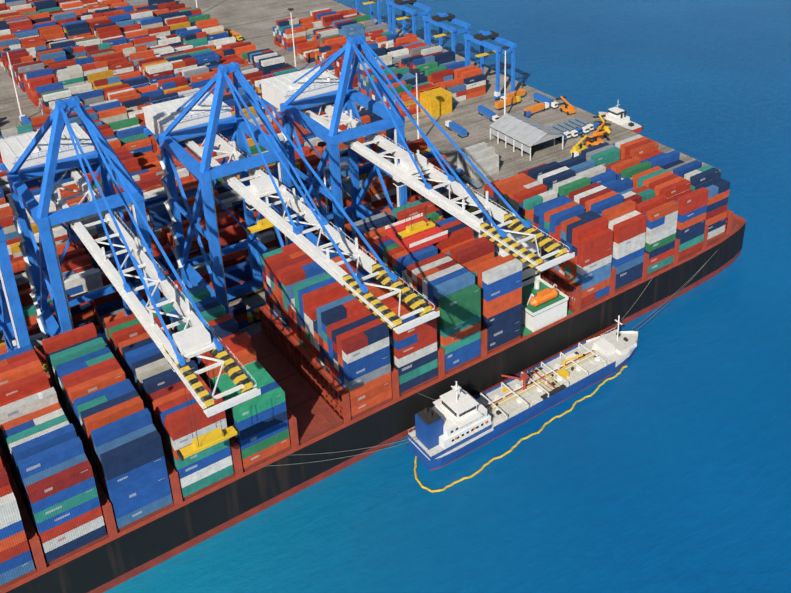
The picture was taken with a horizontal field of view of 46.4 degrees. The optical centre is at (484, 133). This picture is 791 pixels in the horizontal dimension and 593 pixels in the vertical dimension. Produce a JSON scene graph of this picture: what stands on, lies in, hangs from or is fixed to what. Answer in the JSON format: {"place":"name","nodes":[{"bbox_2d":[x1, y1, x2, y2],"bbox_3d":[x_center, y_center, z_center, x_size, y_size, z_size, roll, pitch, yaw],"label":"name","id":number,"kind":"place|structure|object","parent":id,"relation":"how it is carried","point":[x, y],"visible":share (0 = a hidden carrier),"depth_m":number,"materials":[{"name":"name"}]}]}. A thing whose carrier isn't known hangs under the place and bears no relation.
{"place":"outdoors","nodes":[
{"label":"outdoors","id":0,"kind":"place"},
{"bbox_2d":[0,0,720,374],"bbox_3d":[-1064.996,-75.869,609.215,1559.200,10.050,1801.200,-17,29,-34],"label":"quay ground","id":1,"kind":"structure","parent":0,"point":[252,20],"depth_m":450.66,"materials":[{"name":"concrete"}]},
{"bbox_2d":[0,225,42,398],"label":"crane","id":2,"kind":"object","parent":1,"relation":"on","point":[15,331],"visible":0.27,"depth_m":225.93,"materials":[{"name":"metal"}]},
{"bbox_2d":[0,96,260,460],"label":"crane","id":3,"kind":"object","parent":1,"relation":"on","point":[45,157],"visible":0.92,"depth_m":224.96,"materials":[{"name":"metal"}]},
{"bbox_2d":[0,0,498,386],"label":"stacked yard containers","id":4,"kind":"object","parent":1,"relation":"on","point":[113,66],"visible":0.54,"depth_m":451.97,"materials":[{"name":"metal"}]},
{"bbox_2d":[3,0,508,213],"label":"light poles","id":5,"kind":"object","parent":1,"relation":"on","point":[322,143],"visible":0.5,"depth_m":428.99,"materials":[{"name":"white metal"}]},
{"bbox_2d":[142,62,439,333],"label":"crane","id":6,"kind":"object","parent":1,"relation":"on","point":[176,127],"visible":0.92,"depth_m":252.16,"materials":[{"name":"metal"}]},
{"bbox_2d":[19,29,614,325],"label":"trucks","id":7,"kind":"object","parent":1,"relation":"on","point":[516,96],"visible":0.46,"depth_m":434.68,"materials":[{"name":"metal"}]},
{"bbox_2d":[355,0,397,35],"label":"gantry crane","id":8,"kind":"object","parent":1,"relation":"on","point":[370,2],"visible":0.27,"depth_m":557.97,"materials":[{"name":"metal"}]},
{"bbox_2d":[386,0,430,45],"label":"gantry crane","id":9,"kind":"object","parent":1,"relation":"on","point":[399,4],"visible":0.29,"depth_m":525.63,"materials":[{"name":"metal"}]},
{"bbox_2d":[259,35,574,271],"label":"crane","id":10,"kind":"object","parent":1,"relation":"on","point":[301,97],"visible":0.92,"depth_m":269.72,"materials":[{"name":"metal"}]},
{"bbox_2d":[423,12,470,65],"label":"gantry crane","id":11,"kind":"object","parent":1,"relation":"on","point":[438,19],"visible":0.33,"depth_m":495.97,"materials":[{"name":"metal"}]},
{"bbox_2d":[464,30,516,100],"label":"gantry crane","id":12,"kind":"object","parent":1,"relation":"on","point":[480,37],"visible":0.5,"depth_m":465.61,"materials":[{"name":"metal"}]},
{"bbox_2d":[489,113,563,160],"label":"quay shed","id":13,"kind":"structure","parent":1,"relation":"on","point":[524,134],"depth_m":409.19,"materials":[{"name":"white paint"}]},
{"bbox_2d":[555,96,610,154],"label":"reach stackers","id":14,"kind":"object","parent":1,"relation":"on","point":[601,131],"visible":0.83,"depth_m":418.25,"materials":[{"name":"metal"}]},
{"bbox_2d":[103,0,790,592],"bbox_3d":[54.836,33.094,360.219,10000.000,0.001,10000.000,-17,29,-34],"label":"water","id":15,"kind":"structure","parent":0,"point":[659,462],"depth_m":245.18,"materials":[{"name":"blue liquid"}]},
{"bbox_2d":[5,214,745,592],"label":"ship hull","id":16,"kind":"object","parent":15,"relation":"in","point":[147,546],"visible":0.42,"depth_m":233.01,"materials":[{"name":"black metal"}]},
{"bbox_2d":[0,134,729,585],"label":"ship's cargo containers","id":17,"kind":"object","parent":16,"relation":"on","point":[116,416],"visible":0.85,"depth_m":233.71,"materials":[{"name":"multicoloured metal"}]},
{"bbox_2d":[0,194,745,592],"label":"container ship","id":18,"kind":"object","parent":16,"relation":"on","point":[312,416],"visible":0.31,"depth_m":244.29},
{"bbox_2d":[268,225,736,465],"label":"mooring lines","id":19,"kind":"object","parent":16,"relation":"attached to","point":[434,399],"visible":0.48,"depth_m":240.42,"materials":[{"name":"fabric"}]},
{"bbox_2d":[414,366,626,491],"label":"floating oil boom","id":20,"kind":"object","parent":15,"relation":"on","point":[509,451],"visible":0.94,"depth_m":243.44,"materials":[{"name":"yellow plastic"}]},
{"bbox_2d":[408,315,637,470],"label":"bunkering tanker","id":21,"kind":"object","parent":15,"relation":"in","point":[457,422],"visible":1,"depth_m":254.43,"materials":[{"name":"white paint"}]},
{"bbox_2d":[598,104,642,132],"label":"tugboat","id":22,"kind":"object","parent":15,"relation":"on","point":[617,116],"visible":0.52,"depth_m":439.72,"materials":[{"name":"white paint"}]}
]}

